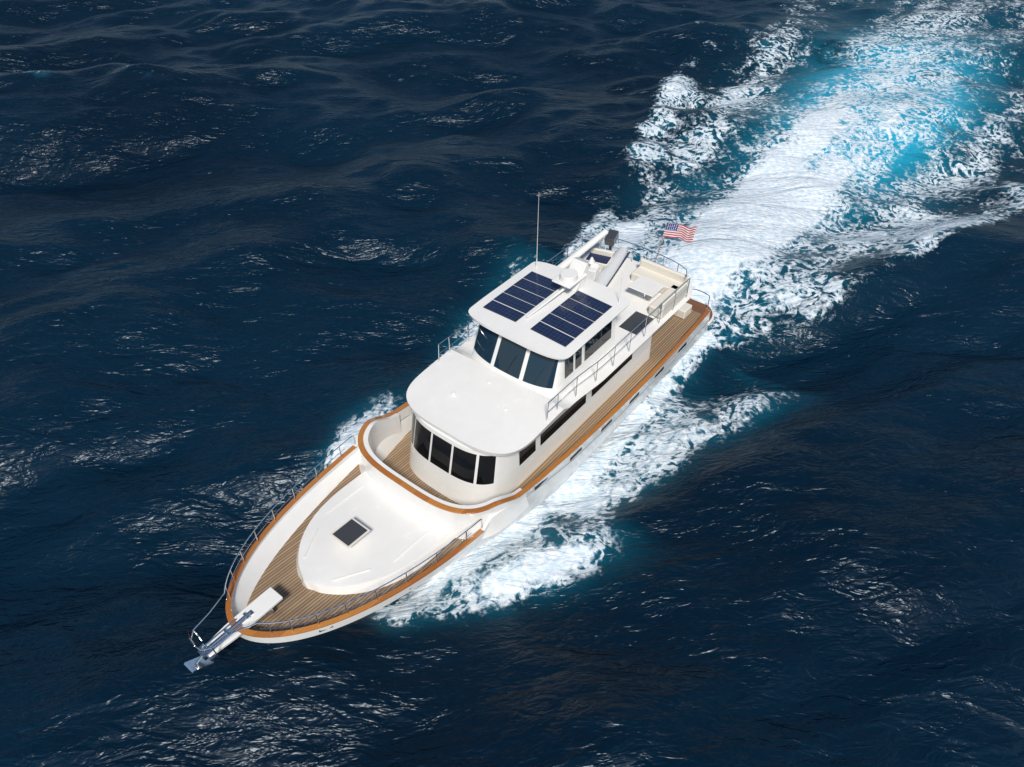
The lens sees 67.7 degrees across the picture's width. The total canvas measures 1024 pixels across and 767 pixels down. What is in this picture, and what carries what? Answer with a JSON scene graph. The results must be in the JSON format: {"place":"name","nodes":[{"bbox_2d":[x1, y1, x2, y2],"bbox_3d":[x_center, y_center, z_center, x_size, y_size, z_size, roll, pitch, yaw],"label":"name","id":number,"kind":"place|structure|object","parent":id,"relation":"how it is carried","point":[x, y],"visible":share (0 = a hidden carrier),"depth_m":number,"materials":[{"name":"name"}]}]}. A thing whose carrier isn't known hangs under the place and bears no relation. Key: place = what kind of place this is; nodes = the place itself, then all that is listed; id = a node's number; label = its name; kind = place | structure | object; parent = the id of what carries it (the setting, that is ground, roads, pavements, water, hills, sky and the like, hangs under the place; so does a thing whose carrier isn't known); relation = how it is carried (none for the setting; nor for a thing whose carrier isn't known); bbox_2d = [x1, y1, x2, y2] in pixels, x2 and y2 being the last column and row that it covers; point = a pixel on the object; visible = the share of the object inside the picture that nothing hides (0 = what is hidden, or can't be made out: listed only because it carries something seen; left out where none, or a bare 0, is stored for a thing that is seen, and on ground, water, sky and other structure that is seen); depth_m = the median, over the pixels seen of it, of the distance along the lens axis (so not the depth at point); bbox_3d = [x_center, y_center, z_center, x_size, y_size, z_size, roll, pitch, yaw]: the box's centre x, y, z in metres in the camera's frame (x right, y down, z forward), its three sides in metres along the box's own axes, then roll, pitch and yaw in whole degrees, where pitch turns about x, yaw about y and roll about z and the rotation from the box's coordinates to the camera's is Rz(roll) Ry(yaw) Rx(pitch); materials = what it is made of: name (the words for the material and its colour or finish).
{"place":"outdoors","nodes":[
{"label":"outdoors","id":0,"kind":"place"},
{"bbox_2d":[0,0,1023,766],"bbox_3d":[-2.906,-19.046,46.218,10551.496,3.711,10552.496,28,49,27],"label":"sea","id":1,"kind":"structure","parent":0,"point":[258,258],"depth_m":26.02,"materials":[{"name":"liquid"}]},
{"bbox_2d":[232,310,709,642],"bbox_3d":[-0.348,1.407,22.373,4.806,2.420,17.930,28,49,27],"label":"hull","id":2,"kind":"object","parent":1,"relation":"in","point":[271,562],"visible":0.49,"depth_m":19.36,"materials":[{"name":"white"}]},
{"bbox_2d":[184,608,273,672],"bbox_3d":[-6.005,5.376,16.333,0.450,0.426,2.057,28,49,27],"label":"anchor","id":3,"kind":"object","parent":2,"relation":"on","point":[203,660],"visible":0.77,"depth_m":15.97,"materials":[{"name":"silver metal"}]},
{"bbox_2d":[202,587,282,656],"bbox_3d":[-5.804,5.137,16.458,0.432,0.081,1.850,28,49,27],"label":"bow pulpit","id":4,"kind":"object","parent":2,"relation":"on","point":[265,602],"visible":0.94,"depth_m":16.62,"materials":[{"name":"white plastic"}]},
{"bbox_2d":[225,445,484,637],"bbox_3d":[-4.225,3.941,18.066,4.672,0.495,5.570,28,49,27],"label":"bow cap rail","id":5,"kind":"object","parent":2,"relation":"on","point":[268,528],"visible":0.98,"depth_m":17.41,"materials":[{"name":"brown wood"}]},
{"bbox_2d":[190,436,482,655],"bbox_3d":[-4.477,3.963,17.658,4.552,0.911,6.402,28,49,27],"label":"bow rail","id":6,"kind":"object","parent":5,"relation":"attached to","point":[269,628],"visible":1,"depth_m":17.04,"materials":[{"name":"silver metal"}]},
{"bbox_2d":[296,471,454,594],"bbox_3d":[-3.641,3.760,18.895,3.384,0.511,3.780,28,49,27],"label":"foredeck cabin trunk","id":7,"kind":"object","parent":2,"relation":"on","point":[395,525],"visible":0.88,"depth_m":18.60,"materials":[{"name":"white plastic"}]},
{"bbox_2d":[330,517,369,548],"bbox_3d":[-3.882,3.575,18.320,0.648,0.039,0.719,28,44,27],"label":"hatch frame","id":8,"kind":"object","parent":7,"relation":"on","point":[354,542],"visible":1,"depth_m":18.25,"materials":[{"name":"white plastic"}]},
{"bbox_2d":[333,519,366,545],"bbox_3d":[-3.881,3.571,18.316,0.558,0.044,0.620,28,44,27],"label":"deck hatch","id":9,"kind":"object","parent":8,"relation":"in","point":[351,531],"visible":1,"depth_m":18.30,"materials":[{"name":"grey glass"}]},
{"bbox_2d":[303,486,428,580],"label":"grab rails","id":10,"kind":"object","parent":7,"relation":"on","point":[364,570],"visible":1,"depth_m":18.49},
{"bbox_2d":[359,413,528,538],"bbox_3d":[-2.189,2.546,20.271,4.962,1.376,2.200,28,49,27],"label":"bulwark","id":11,"kind":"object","parent":2,"relation":"on","point":[377,432],"depth_m":19.31,"materials":[{"name":"white plastic"}]},
{"bbox_2d":[409,335,651,504],"bbox_3d":[0.580,0.031,22.712,3.276,1.850,8.480,28,49,27],"label":"deckhouse","id":12,"kind":"object","parent":2,"relation":"on","point":[511,474],"visible":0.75,"depth_m":20.80,"materials":[{"name":"white"}]},
{"bbox_2d":[411,413,495,484],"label":"saloon front windows","id":13,"kind":"structure","parent":12,"relation":"attached to","point":[463,465],"depth_m":20.00,"materials":[{"name":"black glass"}]},
{"bbox_2d":[406,258,692,455],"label":"deck","id":14,"kind":"structure","parent":12,"relation":"on","point":[473,414],"depth_m":20.73,"materials":[{"name":"white plastic"}]},
{"bbox_2d":[451,381,506,409],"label":"brow fittings","id":15,"kind":"object","parent":14,"relation":"on","point":[453,393],"visible":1,"depth_m":20.68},
{"bbox_2d":[472,317,615,397],"bbox_3d":[0.782,-1.388,21.777,3.060,1.362,3.330,28,49,27],"label":"pilothouse","id":16,"kind":"object","parent":14,"relation":"on","point":[561,381],"visible":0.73,"depth_m":21.07,"materials":[{"name":"white"}]},
{"bbox_2d":[483,343,544,383],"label":"windshield wipers","id":17,"kind":"object","parent":16,"relation":"on","point":[512,362],"visible":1,"depth_m":20.92,"materials":[{"name":"black rubber"}]},
{"bbox_2d":[474,325,557,387],"bbox_3d":[0.017,-0.818,20.991,2.791,0.967,0.622,28,49,27],"label":"pilothouse windshield","id":18,"kind":"object","parent":16,"relation":"attached to","point":[509,351],"visible":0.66,"depth_m":20.88,"materials":[{"name":"blue glass"}]},
{"bbox_2d":[468,261,629,359],"bbox_3d":[1.039,-2.153,21.526,3.455,0.140,3.552,28,49,27],"label":"hardtop","id":19,"kind":"object","parent":16,"relation":"on","point":[521,332],"visible":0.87,"depth_m":21.15,"materials":[{"name":"white plastic"}]},
{"bbox_2d":[484,271,611,346],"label":"solar panels","id":20,"kind":"object","parent":19,"relation":"on","point":[560,324],"visible":0.98,"depth_m":21.38,"materials":[{"name":"blue glass"}]},
{"bbox_2d":[552,257,594,291],"bbox_3d":[1.775,-3.083,21.829,0.732,0.998,1.183,28,49,27],"label":"radar mast","id":21,"kind":"object","parent":19,"relation":"on","point":[572,277],"visible":1,"depth_m":21.75,"materials":[{"name":"white plastic"}]},
{"bbox_2d":[536,201,621,299],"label":"antennas","id":22,"kind":"object","parent":19,"relation":"on","point":[537,246],"visible":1,"depth_m":22.11,"materials":[{"name":"white plastic"}]},
{"bbox_2d":[565,321,611,377],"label":"side windows","id":23,"kind":"structure","parent":16,"relation":"attached to","point":[598,340],"depth_m":21.26,"materials":[{"name":"black glass"}]},
{"bbox_2d":[438,234,689,420],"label":"boat deck rails","id":24,"kind":"object","parent":14,"relation":"on","point":[613,347],"visible":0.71,"depth_m":22.28,"materials":[{"name":"silver metal"}]},
{"bbox_2d":[663,223,696,242],"bbox_3d":[5.410,-4.836,24.552,1.126,0.628,0.316,-4,42,-4],"label":"flag","id":25,"kind":"object","parent":24,"relation":"attached to","point":[682,232],"visible":1,"depth_m":24.55,"materials":[{"name":"multicoloured fabric"}]},
{"bbox_2d":[526,229,607,317],"bbox_3d":[1.550,-3.036,23.299,1.180,1.702,5.574,15,44,16],"label":"davit crane","id":26,"kind":"object","parent":14,"relation":"on","point":[581,251],"visible":0.52,"depth_m":24.07,"materials":[{"name":"white metal"}]},
{"bbox_2d":[579,229,629,286],"bbox_3d":[2.637,-3.751,24.794,1.556,0.793,3.984,17,45,18],"label":"tender","id":27,"kind":"object","parent":14,"relation":"on","point":[604,268],"visible":0.46,"depth_m":25.02,"materials":[{"name":"grey"}]},
{"bbox_2d":[619,311,653,334],"bbox_3d":[3.786,-1.851,23.248,0.630,0.009,1.000,28,49,27],"label":"stair hatch","id":28,"kind":"object","parent":14,"relation":"on","point":[632,321],"visible":0.93,"depth_m":23.25,"materials":[{"name":"grey"}]},
{"bbox_2d":[631,258,690,318],"bbox_3d":[4.409,-3.035,24.127,1.881,0.592,1.840,28,49,27],"label":"bench seat","id":29,"kind":"object","parent":14,"relation":"on","point":[671,280],"visible":0.88,"depth_m":24.23,"materials":[{"name":"beige leather"}]},
{"bbox_3d":[4.205,-2.887,24.100,0.090,0.407,0.095,28,49,27],"label":"table post","id":30,"kind":"object","parent":14,"relation":"on","visible":0},
{"bbox_2d":[628,276,663,296],"bbox_3d":[4.205,-3.049,23.954,0.900,0.030,0.750,28,49,27],"label":"deck table","id":31,"kind":"object","parent":30,"relation":"on","point":[646,286],"visible":1,"depth_m":23.92,"materials":[{"name":"white plastic"}]},
{"bbox_2d":[519,354,631,464],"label":"side windows","id":32,"kind":"structure","parent":12,"relation":"attached to","point":[546,434],"depth_m":21.54,"materials":[{"name":"black glass"}]},
{"bbox_2d":[358,310,709,513],"bbox_3d":[1.183,-0.422,23.329,4.842,1.125,12.904,28,49,27],"label":"cap rail","id":33,"kind":"object","parent":2,"relation":"on","point":[417,493],"visible":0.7,"depth_m":20.36,"materials":[{"name":"brown wood"}]},
{"bbox_2d":[401,320,708,496],"bbox_3d":[1.458,-0.263,23.939,4.789,0.866,12.014,28,49,27],"label":"rub rail","id":34,"kind":"object","parent":2,"relation":"on","point":[617,417],"visible":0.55,"depth_m":22.68,"materials":[{"name":"brown wood"}]},
{"bbox_2d":[535,342,686,489],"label":"portholes","id":35,"kind":"object","parent":2,"relation":"attached to","point":[603,428],"visible":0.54,"depth_m":22.36,"materials":[{"name":"black glass"}]},
{"bbox_2d":[649,314,698,362],"bbox_3d":[4.137,-2.285,26.671,4.046,0.040,2.980,28,49,27],"label":"cockpit sole","id":36,"kind":"object","parent":2,"relation":"in","point":[669,333],"visible":0.19,"depth_m":25.95,"materials":[{"name":"brown wood"}]},
{"bbox_2d":[673,303,691,318],"bbox_3d":[4.938,-3.112,27.288,3.060,0.333,0.550,28,49,27],"label":"box","id":37,"kind":"object","parent":36,"relation":"on","point":[684,311],"visible":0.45,"depth_m":26.52,"materials":[{"name":"beige plastic"}]},
{"bbox_2d":[691,298,713,325],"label":"swim platform","id":38,"kind":"structure","parent":2,"relation":"attached to","point":[711,321],"depth_m":27.14,"materials":[{"name":"white plastic"}]},
{"bbox_2d":[686,298,712,320],"bbox_3d":[5.484,-3.261,28.081,4.266,0.018,0.900,28,49,27],"label":"teak swim platform","id":39,"kind":"object","parent":38,"relation":"on","point":[699,307],"visible":0.16,"depth_m":27.48,"materials":[{"name":"brown wood"}]},
{"bbox_2d":[689,289,709,307],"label":"platform staple rails","id":40,"kind":"object","parent":39,"relation":"on","point":[705,293],"visible":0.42,"depth_m":27.29,"materials":[{"name":"silver metal"}]}
]}

